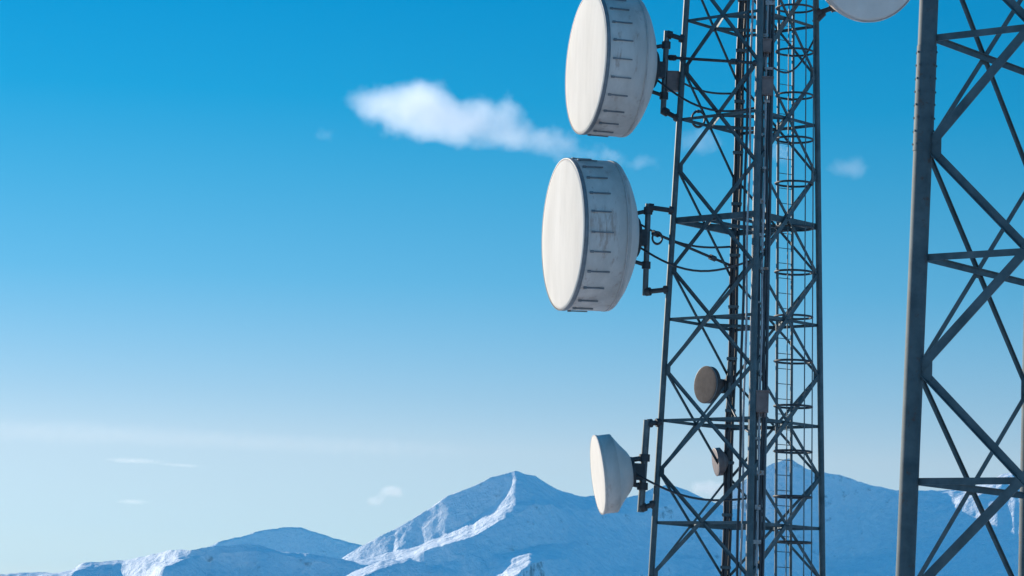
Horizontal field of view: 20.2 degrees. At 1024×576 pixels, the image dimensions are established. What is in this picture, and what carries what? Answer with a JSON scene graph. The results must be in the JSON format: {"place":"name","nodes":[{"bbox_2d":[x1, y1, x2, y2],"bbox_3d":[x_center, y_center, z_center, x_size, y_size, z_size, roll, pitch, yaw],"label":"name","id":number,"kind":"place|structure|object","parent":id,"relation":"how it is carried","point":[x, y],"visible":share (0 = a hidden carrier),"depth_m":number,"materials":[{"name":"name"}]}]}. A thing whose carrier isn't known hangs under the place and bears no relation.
{"place":"outdoors","nodes":[
{"label":"outdoors","id":0,"kind":"place"},
{"bbox_2d":[0,544,365,575],"bbox_3d":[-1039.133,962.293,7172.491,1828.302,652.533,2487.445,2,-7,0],"label":"mountain","id":1,"kind":"structure","parent":0,"point":[245,560],"depth_m":6824.63,"materials":[{"name":"white snow"}]},
{"bbox_2d":[209,527,361,557],"bbox_3d":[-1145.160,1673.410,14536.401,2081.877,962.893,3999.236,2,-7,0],"label":"mountain","id":2,"kind":"structure","parent":0,"point":[294,539],"depth_m":14961.02,"materials":[{"name":"snow"}]},
{"bbox_2d":[347,559,474,575],"bbox_3d":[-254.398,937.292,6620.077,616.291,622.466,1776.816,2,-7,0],"label":"mountain","id":3,"kind":"structure","parent":0,"point":[409,567],"depth_m":6567.11,"materials":[{"name":"white snow"}]},
{"bbox_2d":[0,0,1023,573],"label":"sky","id":4,"kind":"structure","parent":0,"point":[265,264],"materials":[{"name":"blue"}]},
{"bbox_2d":[342,471,827,575],"bbox_3d":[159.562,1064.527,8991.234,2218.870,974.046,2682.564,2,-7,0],"label":"mountain","id":5,"kind":"structure","parent":0,"point":[515,523],"depth_m":8943.64,"materials":[{"name":"snow"}]},
{"bbox_2d":[720,459,1019,575],"bbox_3d":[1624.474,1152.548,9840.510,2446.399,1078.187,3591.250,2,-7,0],"label":"mountain","id":6,"kind":"structure","parent":0,"point":[861,522],"depth_m":9646.79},
{"bbox_2d":[895,0,1023,575],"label":"lattice tower","id":7,"kind":"structure","parent":0,"point":[926,145],"depth_m":32.94,"materials":[{"name":"metal"}]},
{"bbox_3d":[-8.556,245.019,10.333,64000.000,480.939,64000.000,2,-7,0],"label":"ground","id":8,"kind":"structure","parent":0,"visible":0},
{"bbox_2d":[648,0,825,575],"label":"lattice tower","id":9,"kind":"structure","parent":8,"relation":"on","point":[722,227],"depth_m":56.64,"materials":[{"name":"metal"}]},
{"bbox_2d":[590,418,661,514],"bbox_3d":[2.227,3.474,56.292,1.391,1.940,1.574,2,-7,0],"label":"dish antenna","id":10,"kind":"object","parent":9,"relation":"attached to","point":[615,468],"visible":1,"depth_m":55.96,"materials":[{"name":"metal"}]},
{"bbox_2d":[541,157,729,311],"bbox_3d":[2.871,-0.942,57.158,3.990,3.041,3.036,4,-7,-14],"label":"dish antenna","id":11,"kind":"object","parent":9,"relation":"attached to","point":[595,236],"visible":1,"depth_m":55.90,"materials":[{"name":"metal"}]},
{"bbox_2d":[651,231,662,244],"bbox_3d":[2.887,-0.992,57.033,0.300,0.283,0.112,7,-9,-36],"label":"cable coil","id":12,"kind":"object","parent":11,"relation":"attached to","point":[654,233],"visible":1,"depth_m":56.99,"materials":[{"name":"black rubber"}]},
{"bbox_2d":[642,224,729,248],"bbox_3d":[3.463,-1.045,57.831,2.652,0.402,0.038,7,-8,-35],"label":"jumper cable","id":13,"kind":"object","parent":11,"relation":"attached to","point":[697,246],"visible":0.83,"depth_m":58.07,"materials":[{"name":"black rubber"}]},
{"bbox_2d":[641,247,749,271],"bbox_3d":[3.552,-0.630,56.413,2.687,0.660,0.038,-2,-8,27],"label":"jumper cable","id":14,"kind":"object","parent":11,"relation":"attached to","point":[683,268],"visible":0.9,"depth_m":56.38,"materials":[{"name":"black rubber"}]},
{"bbox_2d":[565,0,756,136],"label":"dish antenna","id":15,"kind":"object","parent":9,"relation":"attached to","point":[616,69],"visible":1,"depth_m":56.41,"materials":[{"name":"metal"}]},
{"bbox_2d":[658,80,753,111],"bbox_3d":[3.792,-3.876,56.874,2.412,0.887,0.038,-2,-8,28],"label":"jumper cable","id":16,"kind":"object","parent":15,"relation":"attached to","point":[681,97],"visible":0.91,"depth_m":56.87,"materials":[{"name":"black rubber"}]},
{"bbox_2d":[685,83,730,94],"bbox_3d":[3.708,-4.223,58.180,2.370,0.492,0.038,7,-9,-35],"label":"jumper cable","id":17,"kind":"object","parent":15,"relation":"attached to","point":[720,93],"visible":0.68,"depth_m":58.42,"materials":[{"name":"black rubber"}]},
{"bbox_2d":[691,110,705,127],"bbox_3d":[3.753,-3.397,57.842,0.384,0.371,0.132,7,-8,-35],"label":"cable coil","id":18,"kind":"object","parent":9,"relation":"hanging from","point":[694,112],"visible":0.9,"depth_m":57.80,"materials":[{"name":"black rubber"}]},
{"bbox_2d":[694,362,732,408],"bbox_3d":[4.160,2.033,58.232,0.652,1.096,0.760,7,-8,-33],"label":"dish antenna","id":19,"kind":"object","parent":9,"relation":"attached to","point":[709,383],"visible":0.99,"depth_m":58.08,"materials":[{"name":"metal"}]},
{"bbox_2d":[712,443,730,475],"bbox_3d":[4.234,3.704,58.065,0.403,1.176,0.582,2,-7,0],"label":"dish antenna","id":20,"kind":"object","parent":9,"relation":"attached to","point":[720,468],"visible":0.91,"depth_m":57.93,"materials":[{"name":"metal"}]},
{"bbox_2d":[721,1,740,575],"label":"feeder cable","id":21,"kind":"object","parent":9,"relation":"attached to","point":[730,276],"visible":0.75,"depth_m":58.40,"materials":[{"name":"black rubber"}]},
{"bbox_2d":[724,1,744,575],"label":"feeder cable","id":22,"kind":"object","parent":9,"relation":"attached to","point":[733,282],"visible":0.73,"depth_m":58.34,"materials":[{"name":"black rubber"}]},
{"bbox_2d":[727,1,746,575],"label":"feeder cable","id":23,"kind":"object","parent":9,"relation":"attached to","point":[736,301],"visible":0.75,"depth_m":58.33,"materials":[{"name":"black rubber"}]},
{"bbox_2d":[736,0,749,575],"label":"feeder cable","id":24,"kind":"object","parent":9,"relation":"attached to","point":[743,289],"visible":1,"depth_m":55.64,"materials":[{"name":"black rubber"}]},
{"bbox_2d":[739,0,753,575],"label":"feeder cable","id":25,"kind":"object","parent":9,"relation":"attached to","point":[746,320],"visible":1,"depth_m":55.63,"materials":[{"name":"black rubber"}]},
{"bbox_2d":[745,0,774,575],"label":"cable tray","id":26,"kind":"object","parent":9,"relation":"attached to","point":[759,472],"visible":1,"depth_m":55.72,"materials":[{"name":"metal"}]},
{"bbox_2d":[636,473,745,500],"bbox_3d":[3.458,3.827,55.714,2.587,0.594,0.038,-2,-8,28],"label":"jumper cable","id":27,"kind":"object","parent":26,"relation":"attached to","point":[669,490],"visible":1,"depth_m":55.76,"materials":[{"name":"black rubber"}]},
{"bbox_2d":[724,391,747,432],"bbox_3d":[4.483,2.446,56.792,0.038,1.190,2.981,3,-7,-8],"label":"jumper cable","id":28,"kind":"object","parent":26,"relation":"attached to","point":[733,412],"visible":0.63,"depth_m":57.42,"materials":[{"name":"black rubber"}]},
{"bbox_2d":[746,0,757,565],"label":"feeder cable","id":29,"kind":"object","parent":26,"relation":"attached to","point":[751,296],"visible":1,"depth_m":55.59,"materials":[{"name":"black rubber"}]},
{"bbox_2d":[753,0,766,566],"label":"feeder cable","id":30,"kind":"object","parent":26,"relation":"attached to","point":[759,304],"visible":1,"depth_m":55.60,"materials":[{"name":"black rubber"}]},
{"bbox_2d":[755,0,768,573],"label":"feeder cable","id":31,"kind":"object","parent":26,"relation":"attached to","point":[762,276],"visible":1,"depth_m":55.63,"materials":[{"name":"black rubber"}]},
{"bbox_2d":[758,0,771,575],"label":"feeder cable","id":32,"kind":"object","parent":26,"relation":"attached to","point":[764,288],"visible":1,"depth_m":55.64,"materials":[{"name":"black rubber"}]},
{"bbox_2d":[761,0,773,575],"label":"feeder cable","id":33,"kind":"object","parent":26,"relation":"attached to","point":[766,383],"visible":1,"depth_m":55.55,"materials":[{"name":"black rubber"}]},
{"bbox_2d":[756,390,769,416],"bbox_3d":[4.786,2.218,55.191,0.290,0.514,0.170,1,-7,5],"label":"junction box","id":34,"kind":"object","parent":9,"relation":"attached to","point":[762,401],"visible":1,"depth_m":55.12,"materials":[{"name":"grey metal"}]},
{"bbox_2d":[757,38,771,56],"bbox_3d":[4.934,-4.687,56.276,0.290,0.354,0.170,1,-7,5],"label":"junction box","id":35,"kind":"object","parent":9,"relation":"attached to","point":[767,45],"visible":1,"depth_m":56.20,"materials":[{"name":"grey metal"}]},
{"bbox_2d":[762,76,773,99],"bbox_3d":[4.938,-3.892,56.149,0.330,0.454,0.170,1,-7,5],"label":"junction box","id":36,"kind":"object","parent":9,"relation":"attached to","point":[767,85],"visible":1,"depth_m":56.08,"materials":[{"name":"grey metal"}]},
{"bbox_2d":[767,36,815,73],"bbox_3d":[5.569,-4.701,57.044,0.038,1.028,1.651,-4,-9,41],"label":"jumper cable","id":37,"kind":"object","parent":9,"relation":"attached to","point":[796,67],"visible":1,"depth_m":57.09,"materials":[{"name":"black rubber"}]},
{"bbox_2d":[773,0,814,575],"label":"caged ladder","id":38,"kind":"object","parent":9,"relation":"attached to","point":[776,451],"visible":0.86,"depth_m":56.81,"materials":[{"name":"metal"}]},
{"bbox_2d":[812,0,909,21],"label":"dish antenna","id":39,"kind":"object","parent":9,"relation":"attached to","point":[867,10],"visible":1,"depth_m":57.40,"materials":[{"name":"metal"}]}
]}

